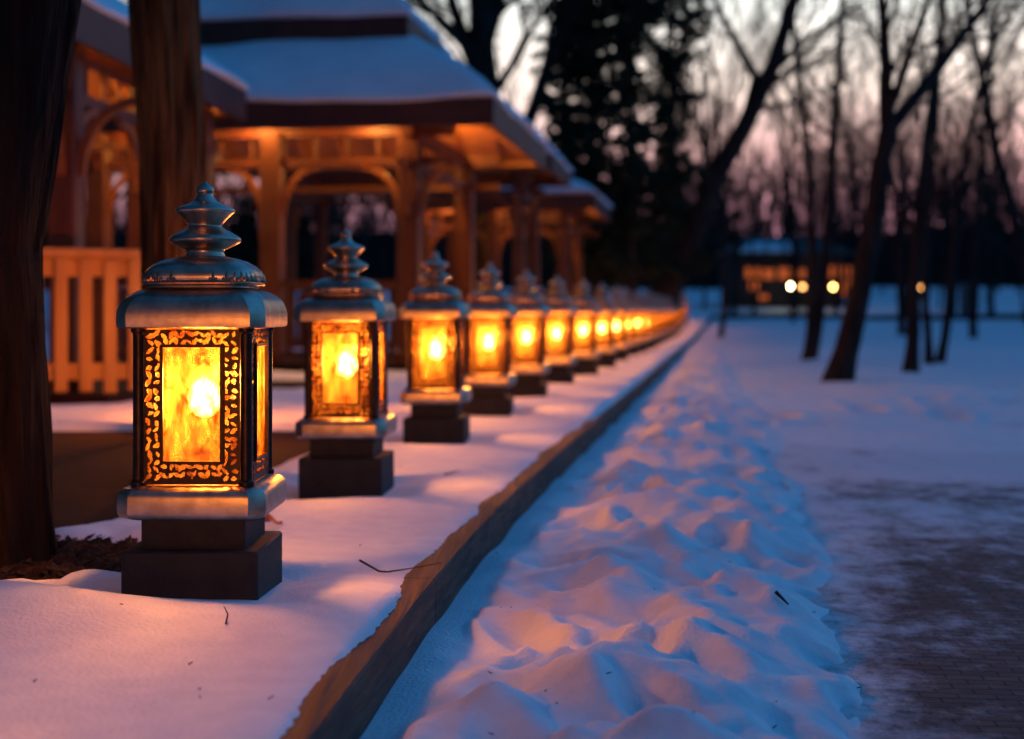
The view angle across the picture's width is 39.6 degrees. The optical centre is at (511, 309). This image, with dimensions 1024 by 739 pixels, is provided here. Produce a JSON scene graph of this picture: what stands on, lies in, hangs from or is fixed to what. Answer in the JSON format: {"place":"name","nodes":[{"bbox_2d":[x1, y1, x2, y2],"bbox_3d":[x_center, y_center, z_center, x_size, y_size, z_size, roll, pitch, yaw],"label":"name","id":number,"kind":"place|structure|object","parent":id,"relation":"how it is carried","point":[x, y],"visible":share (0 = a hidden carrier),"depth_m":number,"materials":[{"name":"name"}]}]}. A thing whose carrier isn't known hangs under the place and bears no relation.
{"place":"outdoors","nodes":[
{"label":"outdoors","id":0,"kind":"place"},
{"bbox_2d":[52,380,341,527],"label":"terrace paving","id":1,"kind":"structure","parent":0,"point":[92,474],"depth_m":5.69,"materials":[{"name":"brown wood"}]},
{"bbox_2d":[0,533,137,579],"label":"leaf litter","id":2,"kind":"object","parent":1,"relation":"on","point":[84,555],"visible":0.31,"depth_m":3.37,"materials":[{"name":"plant"}]},
{"bbox_2d":[0,0,81,567],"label":"tree","id":3,"kind":"object","parent":2,"relation":"on","point":[37,40],"visible":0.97,"depth_m":3.36,"materials":[{"name":"brown plant"}]},
{"bbox_2d":[128,0,207,467],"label":"tree","id":4,"kind":"object","parent":1,"relation":"on","point":[165,45],"visible":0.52,"depth_m":5.20,"materials":[{"name":"brown plant"}]},
{"bbox_2d":[0,319,706,738],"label":"terrace snow","id":5,"kind":"structure","parent":0,"point":[90,653],"depth_m":2.66,"materials":[{"name":"white snow"}]},
{"bbox_2d":[43,248,140,392],"bbox_3d":[-2.610,0.118,8.510,1.126,0.973,0.090,0,0,-23],"label":"slatted railing","id":6,"kind":"object","parent":5,"relation":"on","point":[84,265],"visible":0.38,"depth_m":8.51,"materials":[{"name":"brown wood"}]},
{"bbox_2d":[49,0,249,404],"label":"gazebo","id":7,"kind":"object","parent":5,"relation":"on","point":[101,90],"visible":0.35,"depth_m":8.81,"materials":[{"name":"brown wood"}]},
{"bbox_2d":[116,182,286,599],"bbox_3d":[-0.645,0.193,2.990,0.303,0.925,0.303,0,0,1],"label":"lantern","id":8,"kind":"object","parent":5,"relation":"on","point":[205,534],"visible":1,"depth_m":2.88,"materials":[{"name":"glass"}]},
{"bbox_2d":[47,0,548,371],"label":"gazebo","id":9,"kind":"object","parent":5,"relation":"on","point":[380,87],"visible":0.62,"depth_m":13.60,"materials":[{"name":"brown wood"}]},
{"bbox_2d":[294,230,396,498],"bbox_3d":[-0.556,0.193,4.788,0.303,0.925,0.303,0,0,4],"label":"lantern","id":10,"kind":"object","parent":5,"relation":"on","point":[347,456],"visible":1,"depth_m":4.67,"materials":[{"name":"glass"}]},
{"bbox_2d":[249,98,572,349],"bbox_3d":[-1.475,-1.366,21.505,4.566,4.132,2.744,0,0,8],"label":"gazebo","id":11,"kind":"object","parent":5,"relation":"on","point":[558,172],"visible":0.36,"depth_m":20.85,"materials":[{"name":"brown wood"}]},
{"bbox_2d":[399,251,471,443],"bbox_3d":[-0.346,0.193,6.501,0.303,0.925,0.303,-1,0,4],"label":"lantern","id":12,"kind":"object","parent":5,"relation":"on","point":[436,402],"visible":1,"depth_m":6.39,"materials":[{"name":"glass"}]},
{"bbox_2d":[462,262,516,415],"bbox_3d":[-0.131,0.193,8.000,0.303,0.925,0.303,1,0,3],"label":"lantern","id":13,"kind":"object","parent":5,"relation":"on","point":[487,382],"visible":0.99,"depth_m":7.88,"materials":[{"name":"glass"}]},
{"bbox_2d":[384,178,612,342],"bbox_3d":[-0.139,-0.890,25.615,3.667,3.119,3.646,0,0,8],"label":"gazebo","id":14,"kind":"object","parent":5,"relation":"on","point":[578,204],"visible":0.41,"depth_m":24.23,"materials":[{"name":"brown wood"}]},
{"bbox_2d":[508,270,549,397],"bbox_3d":[0.096,0.193,9.494,0.303,0.925,0.303,0,1,5],"label":"lantern","id":15,"kind":"object","parent":5,"relation":"on","point":[526,302],"visible":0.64,"depth_m":9.38,"materials":[{"name":"glass"}]},
{"bbox_2d":[543,275,577,383],"bbox_3d":[0.344,0.193,11.006,0.303,0.925,0.303,1,-1,7],"label":"lantern","id":16,"kind":"object","parent":5,"relation":"on","point":[558,304],"visible":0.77,"depth_m":10.89,"materials":[{"name":"glass"}]},
{"bbox_2d":[571,279,600,375],"bbox_3d":[0.623,0.193,12.496,0.303,0.925,0.303,1,1,5],"label":"lantern","id":17,"kind":"object","parent":5,"relation":"on","point":[585,354],"visible":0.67,"depth_m":12.38,"materials":[{"name":"glass"}]},
{"bbox_2d":[589,283,616,367],"bbox_3d":[0.882,0.193,13.997,0.303,0.925,0.303,0,0,6],"label":"lantern","id":18,"kind":"object","parent":5,"relation":"on","point":[609,348],"visible":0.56,"depth_m":13.88,"materials":[{"name":"glass"}]},
{"bbox_2d":[604,285,629,360],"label":"lantern","id":19,"kind":"object","parent":5,"relation":"on","point":[621,344],"visible":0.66,"depth_m":15.43,"materials":[{"name":"glass"}]},
{"bbox_2d":[616,288,638,355],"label":"lantern","id":20,"kind":"object","parent":5,"relation":"on","point":[633,342],"visible":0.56,"depth_m":16.98,"materials":[{"name":"glass"}]},
{"bbox_2d":[627,289,647,352],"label":"lantern","id":21,"kind":"object","parent":5,"relation":"on","point":[642,338],"visible":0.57,"depth_m":18.53,"materials":[{"name":"glass"}]},
{"bbox_2d":[636,291,654,349],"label":"lantern","id":22,"kind":"object","parent":5,"relation":"on","point":[650,336],"visible":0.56,"depth_m":20.08,"materials":[{"name":"glass"}]},
{"bbox_2d":[646,292,659,346],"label":"lantern","id":23,"kind":"object","parent":5,"relation":"on","point":[656,334],"visible":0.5,"depth_m":21.62,"materials":[{"name":"silver metal"}]},
{"bbox_2d":[653,294,664,343],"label":"lantern","id":24,"kind":"object","parent":5,"relation":"on","point":[660,322],"visible":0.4,"depth_m":23.18,"materials":[{"name":"silver metal"}]},
{"bbox_2d":[658,296,671,339],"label":"lantern","id":25,"kind":"object","parent":5,"relation":"on","point":[668,329],"visible":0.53,"depth_m":26.28,"materials":[{"name":"silver metal"}]},
{"bbox_2d":[45,287,1023,738],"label":"snowy ground","id":26,"kind":"structure","parent":0,"point":[643,591],"depth_m":3.99,"materials":[{"name":"white snow"}]},
{"bbox_2d":[43,220,48,329],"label":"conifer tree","id":27,"kind":"object","parent":26,"relation":"on","point":[45,284],"depth_m":33.71,"materials":[{"name":"green plant"}]},
{"bbox_2d":[113,0,127,280],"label":"bare tree","id":28,"kind":"object","parent":26,"relation":"on","point":[116,237],"visible":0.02,"depth_m":41.48,"materials":[{"name":"brown plant"}]},
{"bbox_2d":[220,174,248,252],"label":"bare tree","id":29,"kind":"object","parent":26,"relation":"on","point":[230,202],"visible":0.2,"depth_m":86.00,"materials":[{"name":"brown plant"}]},
{"bbox_2d":[222,175,313,280],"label":"conifer tree","id":30,"kind":"object","parent":26,"relation":"on","point":[246,231],"visible":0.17,"depth_m":37.61,"materials":[{"name":"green plant"}]},
{"bbox_2d":[335,196,354,240],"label":"bare tree","id":31,"kind":"object","parent":26,"relation":"on","point":[341,217],"visible":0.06,"depth_m":53.06,"materials":[{"name":"brown plant"}]},
{"bbox_2d":[351,196,386,277],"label":"bare tree","id":32,"kind":"object","parent":26,"relation":"on","point":[367,242],"visible":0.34,"depth_m":84.65,"materials":[{"name":"brown plant"}]},
{"bbox_2d":[296,0,468,277],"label":"bare tree","id":33,"kind":"object","parent":26,"relation":"on","point":[331,215],"visible":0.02,"depth_m":35.86,"materials":[{"name":"brown plant"}]},
{"bbox_2d":[280,317,711,738],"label":"timber kerb","id":34,"kind":"structure","parent":26,"relation":"on","point":[345,697],"depth_m":3.11,"materials":[{"name":"brown wood"}]},
{"bbox_2d":[405,0,604,330],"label":"bare tree","id":35,"kind":"object","parent":26,"relation":"on","point":[475,41],"visible":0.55,"depth_m":26.79,"materials":[{"name":"brown plant"}]},
{"bbox_2d":[45,112,1023,288],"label":"distant wood","id":36,"kind":"object","parent":26,"relation":"on","point":[386,237],"visible":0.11,"depth_m":94.96,"materials":[{"name":"brown plant"}]},
{"bbox_2d":[505,0,647,286],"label":"conifer tree","id":37,"kind":"object","parent":26,"relation":"on","point":[552,110],"visible":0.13,"depth_m":40.78,"materials":[{"name":"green plant"}]},
{"bbox_2d":[466,0,688,259],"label":"bare tree","id":38,"kind":"object","parent":26,"relation":"on","point":[537,101],"visible":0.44,"depth_m":32.89,"materials":[{"name":"brown plant"}]},
{"bbox_2d":[523,0,671,328],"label":"conifer tree","id":39,"kind":"object","parent":26,"relation":"on","point":[586,22],"visible":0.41,"depth_m":33.72,"materials":[{"name":"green plant"}]},
{"bbox_2d":[539,0,708,300],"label":"conifer tree","id":40,"kind":"object","parent":26,"relation":"on","point":[628,228],"visible":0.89,"depth_m":28.73,"materials":[{"name":"green plant"}]},
{"bbox_2d":[636,0,721,292],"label":"conifer tree","id":41,"kind":"object","parent":26,"relation":"on","point":[689,30],"visible":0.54,"depth_m":35.83,"materials":[{"name":"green plant"}]},
{"bbox_2d":[689,63,734,308],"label":"bare tree","id":42,"kind":"object","parent":26,"relation":"on","point":[705,274],"visible":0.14,"depth_m":58.32,"materials":[{"name":"brown plant"}]},
{"bbox_2d":[690,74,734,289],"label":"bare tree","id":43,"kind":"object","parent":26,"relation":"on","point":[709,282],"visible":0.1,"depth_m":73.53,"materials":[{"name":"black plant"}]},
{"bbox_2d":[656,0,771,314],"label":"bare tree","id":44,"kind":"object","parent":26,"relation":"on","point":[724,201],"visible":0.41,"depth_m":42.79,"materials":[{"name":"brown plant"}]},
{"bbox_2d":[651,0,781,337],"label":"bare tree","id":45,"kind":"object","parent":26,"relation":"on","point":[721,331],"visible":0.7,"depth_m":32.48,"materials":[{"name":"brown plant"}]},
{"bbox_2d":[689,12,787,318],"bbox_3d":[7.011,-4.617,46.898,3.751,10.413,3.567,0,0,-28],"label":"bare tree","id":46,"kind":"object","parent":26,"relation":"on","point":[737,195],"visible":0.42,"depth_m":46.70,"materials":[{"name":"brown plant"}]},
{"bbox_2d":[720,124,757,313],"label":"bare tree","id":47,"kind":"object","parent":26,"relation":"on","point":[722,191],"visible":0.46,"depth_m":51.25,"materials":[{"name":"brown plant"}]},
{"bbox_2d":[721,143,777,239],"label":"bare tree","id":48,"kind":"object","parent":26,"relation":"on","point":[753,204],"visible":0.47,"depth_m":66.62,"materials":[{"name":"brown plant"}]},
{"bbox_2d":[722,120,782,312],"bbox_3d":[8.034,-2.966,47.224,2.405,7.011,1.571,0,0,34],"label":"bare tree","id":49,"kind":"object","parent":26,"relation":"on","point":[753,230],"visible":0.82,"depth_m":47.16,"materials":[{"name":"brown plant"}]},
{"bbox_2d":[727,134,779,234],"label":"bare tree","id":50,"kind":"object","parent":26,"relation":"on","point":[765,208],"visible":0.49,"depth_m":70.63,"materials":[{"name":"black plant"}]},
{"bbox_2d":[735,86,789,235],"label":"bare tree","id":51,"kind":"object","parent":26,"relation":"on","point":[768,128],"visible":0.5,"depth_m":68.59,"materials":[{"name":"brown plant"}]},
{"bbox_2d":[762,156,807,312],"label":"bare tree","id":52,"kind":"object","parent":26,"relation":"on","point":[784,218],"visible":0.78,"depth_m":47.10,"materials":[{"name":"brown plant"}]},
{"bbox_2d":[756,56,815,312],"bbox_3d":[10.053,-4.324,49.950,1.875,9.777,2.676,0,0,-44],"label":"bare tree","id":53,"kind":"object","parent":26,"relation":"on","point":[795,188],"visible":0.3,"depth_m":49.97,"materials":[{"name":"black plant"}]},
{"bbox_2d":[755,119,817,235],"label":"bare tree","id":54,"kind":"object","parent":26,"relation":"on","point":[782,178],"visible":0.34,"depth_m":83.04,"materials":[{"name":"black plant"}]},
{"bbox_2d":[717,236,856,307],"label":"house","id":55,"kind":"structure","parent":26,"relation":"on","point":[771,282],"depth_m":58.00,"materials":[{"name":"brown wood"}]},
{"bbox_2d":[744,266,761,278],"bbox_3d":[9.837,-1.513,57.975,0.726,0.518,0.060,0,0,0],"label":"window","id":56,"kind":"structure","parent":55,"relation":"in","point":[747,269],"depth_m":57.99,"materials":[{"name":"orange glass"}]},
{"bbox_2d":[778,266,790,279],"bbox_3d":[11.116,-1.487,57.975,0.570,0.570,0.060,0,0,0],"label":"window","id":57,"kind":"structure","parent":55,"relation":"in","point":[782,270],"depth_m":57.99,"materials":[{"name":"orange glass"}]},
{"bbox_2d":[729,0,853,322],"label":"bare tree","id":58,"kind":"object","parent":26,"relation":"on","point":[795,297],"visible":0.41,"depth_m":41.36,"materials":[{"name":"brown plant"}]},
{"bbox_2d":[763,92,822,235],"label":"bare tree","id":59,"kind":"object","parent":26,"relation":"on","point":[798,233],"visible":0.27,"depth_m":67.83,"materials":[{"name":"brown plant"}]},
{"bbox_2d":[742,0,868,312],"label":"bare tree","id":60,"kind":"object","parent":26,"relation":"on","point":[781,153],"visible":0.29,"depth_m":48.33,"materials":[{"name":"brown plant"}]},
{"bbox_2d":[647,0,977,311],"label":"bare tree","id":61,"kind":"object","parent":26,"relation":"on","point":[719,166],"visible":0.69,"depth_m":29.85,"materials":[{"name":"brown plant"}]},
{"bbox_2d":[732,0,926,360],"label":"bare tree","id":62,"kind":"object","parent":26,"relation":"on","point":[815,310],"visible":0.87,"depth_m":20.01,"materials":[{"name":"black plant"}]},
{"bbox_2d":[782,22,877,313],"bbox_3d":[10.629,-4.723,47.755,3.210,10.627,3.687,0,0,-35],"label":"bare tree","id":63,"kind":"object","parent":26,"relation":"on","point":[835,231],"visible":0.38,"depth_m":47.90,"materials":[{"name":"brown plant"}]},
{"bbox_2d":[815,115,869,245],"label":"bare tree","id":64,"kind":"object","parent":26,"relation":"on","point":[850,184],"visible":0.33,"depth_m":67.00,"materials":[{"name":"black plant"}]},
{"bbox_2d":[834,138,867,258],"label":"bare tree","id":65,"kind":"object","parent":26,"relation":"on","point":[853,207],"visible":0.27,"depth_m":68.06,"materials":[{"name":"brown plant"}]},
{"bbox_2d":[809,1,902,301],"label":"bare tree","id":66,"kind":"object","parent":26,"relation":"on","point":[849,230],"visible":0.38,"depth_m":45.25,"materials":[{"name":"brown plant"}]},
{"bbox_2d":[837,69,878,225],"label":"bare tree","id":67,"kind":"object","parent":26,"relation":"on","point":[863,193],"visible":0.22,"depth_m":75.83,"materials":[{"name":"brown plant"}]},
{"bbox_2d":[711,313,1023,319],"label":"wall","id":68,"kind":"structure","parent":26,"relation":"on","point":[877,317],"depth_m":47.08,"materials":[{"name":"soil"}]},
{"bbox_2d":[837,96,897,240],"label":"bare tree","id":69,"kind":"object","parent":26,"relation":"on","point":[860,212],"visible":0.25,"depth_m":69.91,"materials":[{"name":"brown plant"}]},
{"bbox_2d":[839,78,908,286],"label":"bare tree","id":70,"kind":"object","parent":26,"relation":"on","point":[873,284],"visible":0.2,"depth_m":77.08,"materials":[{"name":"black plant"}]},
{"bbox_2d":[858,115,912,292],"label":"bare tree","id":71,"kind":"object","parent":26,"relation":"on","point":[883,277],"visible":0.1,"depth_m":68.04,"materials":[{"name":"brown plant"}]},
{"bbox_2d":[850,0,924,233],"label":"bare tree","id":72,"kind":"object","parent":26,"relation":"on","point":[895,72],"visible":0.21,"depth_m":39.43,"materials":[{"name":"black plant"}]},
{"bbox_2d":[868,137,915,287],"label":"bare tree","id":73,"kind":"object","parent":26,"relation":"on","point":[890,280],"visible":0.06,"depth_m":72.73,"materials":[{"name":"black plant"}]},
{"bbox_2d":[867,117,918,251],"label":"bare tree","id":74,"kind":"object","parent":26,"relation":"on","point":[886,226],"visible":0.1,"depth_m":70.40,"materials":[{"name":"black plant"}]},
{"bbox_2d":[767,0,1023,372],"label":"bare tree","id":75,"kind":"object","parent":26,"relation":"on","point":[911,361],"visible":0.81,"depth_m":15.86,"materials":[{"name":"brown plant"}]},
{"bbox_2d":[839,0,951,334],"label":"bare tree","id":76,"kind":"object","parent":26,"relation":"on","point":[901,304],"visible":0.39,"depth_m":35.01,"materials":[{"name":"black plant"}]},
{"bbox_2d":[857,7,971,314],"bbox_3d":[13.885,-5.064,48.572,3.733,11.276,3.548,0,0,25],"label":"bare tree","id":77,"kind":"object","parent":26,"relation":"on","point":[905,275],"visible":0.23,"depth_m":48.70,"materials":[{"name":"black plant"}]},
{"bbox_2d":[820,0,1023,381],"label":"bare tree","id":78,"kind":"object","parent":26,"relation":"on","point":[842,364],"visible":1,"depth_m":13.82,"materials":[{"name":"brown plant"}]},
{"bbox_2d":[841,0,1019,363],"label":"bare tree","id":79,"kind":"object","parent":26,"relation":"on","point":[928,358],"visible":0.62,"depth_m":18.96,"materials":[{"name":"black plant"}]},
{"bbox_2d":[892,2,977,276],"bbox_3d":[14.589,-6.082,50.495,3.571,13.431,5.378,0,0,0],"label":"bare tree","id":80,"kind":"object","parent":26,"relation":"on","point":[915,147],"visible":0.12,"depth_m":49.82,"materials":[{"name":"black plant"}]},
{"bbox_2d":[866,0,1023,279],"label":"bare tree","id":81,"kind":"object","parent":26,"relation":"on","point":[1011,209],"visible":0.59,"depth_m":25.93,"materials":[{"name":"black plant"}]},
{"bbox_2d":[918,79,976,311],"bbox_3d":[16.517,-4.396,54.596,2.959,9.405,2.058,0,0,-18],"label":"bare tree","id":82,"kind":"object","parent":26,"relation":"on","point":[940,288],"visible":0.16,"depth_m":54.74,"materials":[{"name":"black plant"}]},
{"bbox_2d":[922,65,976,291],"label":"bare tree","id":83,"kind":"object","parent":26,"relation":"on","point":[946,183],"visible":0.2,"depth_m":68.35,"materials":[{"name":"black plant"}]},
{"bbox_2d":[935,159,965,280],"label":"bare tree","id":84,"kind":"object","parent":26,"relation":"on","point":[944,259],"visible":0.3,"depth_m":53.06,"materials":[{"name":"black plant"}]},
{"bbox_2d":[890,0,1023,337],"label":"bare tree","id":85,"kind":"object","parent":26,"relation":"on","point":[972,311],"visible":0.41,"depth_m":33.57,"materials":[{"name":"black plant"}]},
{"bbox_2d":[891,0,1022,362],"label":"bare tree","id":86,"kind":"object","parent":26,"relation":"on","point":[941,355],"visible":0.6,"depth_m":19.36,"materials":[{"name":"black plant"}]},
{"bbox_2d":[894,8,1023,319],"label":"bare tree","id":87,"kind":"object","parent":26,"relation":"on","point":[949,236],"visible":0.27,"depth_m":47.02,"materials":[{"name":"black plant"}]},
{"bbox_2d":[938,164,984,282],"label":"bare tree","id":88,"kind":"object","parent":26,"relation":"on","point":[968,267],"visible":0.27,"depth_m":50.80,"materials":[{"name":"black plant"}]},
{"bbox_2d":[958,283,978,314],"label":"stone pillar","id":89,"kind":"structure","parent":26,"relation":"on","point":[963,296],"depth_m":49.80,"materials":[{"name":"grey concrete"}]},
{"bbox_2d":[937,45,1003,265],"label":"bare tree","id":90,"kind":"object","parent":26,"relation":"on","point":[959,167],"visible":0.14,"depth_m":65.63,"materials":[{"name":"black plant"}]},
{"bbox_2d":[933,107,1008,311],"bbox_3d":[17.575,-3.900,54.778,3.316,8.412,2.804,0,0,-6],"label":"bare tree","id":91,"kind":"object","parent":26,"relation":"on","point":[993,188],"visible":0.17,"depth_m":54.76,"materials":[{"name":"black plant"}]},
{"bbox_2d":[946,59,1007,282],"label":"bare tree","id":92,"kind":"object","parent":26,"relation":"on","point":[963,254],"visible":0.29,"depth_m":69.09,"materials":[{"name":"black plant"}]},
{"bbox_2d":[940,5,1023,313],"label":"bare tree","id":93,"kind":"object","parent":26,"relation":"on","point":[990,306],"visible":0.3,"depth_m":47.31,"materials":[{"name":"black plant"}]},
{"bbox_2d":[964,148,1001,313],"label":"bare tree","id":94,"kind":"object","parent":26,"relation":"on","point":[981,239],"visible":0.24,"depth_m":51.59,"materials":[{"name":"black plant"}]},
{"bbox_2d":[966,191,999,313],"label":"bare tree","id":95,"kind":"object","parent":26,"relation":"on","point":[985,276],"visible":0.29,"depth_m":52.91,"materials":[{"name":"black plant"}]},
{"bbox_2d":[959,144,1014,313],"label":"bare tree","id":96,"kind":"object","parent":26,"relation":"on","point":[997,231],"visible":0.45,"depth_m":49.89,"materials":[{"name":"black plant"}]},
{"bbox_2d":[966,7,1023,324],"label":"bare tree","id":97,"kind":"object","parent":26,"relation":"on","point":[1009,103],"visible":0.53,"depth_m":40.20,"materials":[{"name":"black plant"}]},
{"bbox_2d":[986,35,1023,292],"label":"bare tree","id":98,"kind":"object","parent":26,"relation":"on","point":[997,282],"visible":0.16,"depth_m":67.23,"materials":[{"name":"black plant"}]},
{"bbox_2d":[991,115,1023,313],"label":"bare tree","id":99,"kind":"object","parent":26,"relation":"on","point":[1021,276],"visible":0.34,"depth_m":50.65,"materials":[{"name":"black plant"}]},
{"bbox_2d":[994,146,1023,293],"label":"bare tree","id":100,"kind":"object","parent":26,"relation":"on","point":[1017,259],"visible":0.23,"depth_m":66.22,"materials":[{"name":"black plant"}]},
{"bbox_2d":[1000,97,1023,228],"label":"bare tree","id":101,"kind":"object","parent":26,"relation":"on","point":[1019,182],"visible":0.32,"depth_m":52.47,"materials":[{"name":"black plant"}]},
{"bbox_2d":[113,0,1023,235],"label":"sky","id":102,"kind":"structure","parent":0,"point":[512,39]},
{"bbox_2d":[125,226,1013,288],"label":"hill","id":103,"kind":"structure","parent":0,"point":[931,275],"depth_m":115.55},
{"bbox_2d":[762,395,1023,738],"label":"path","id":104,"kind":"structure","parent":0,"point":[921,592],"depth_m":3.85,"materials":[{"name":"brick"}]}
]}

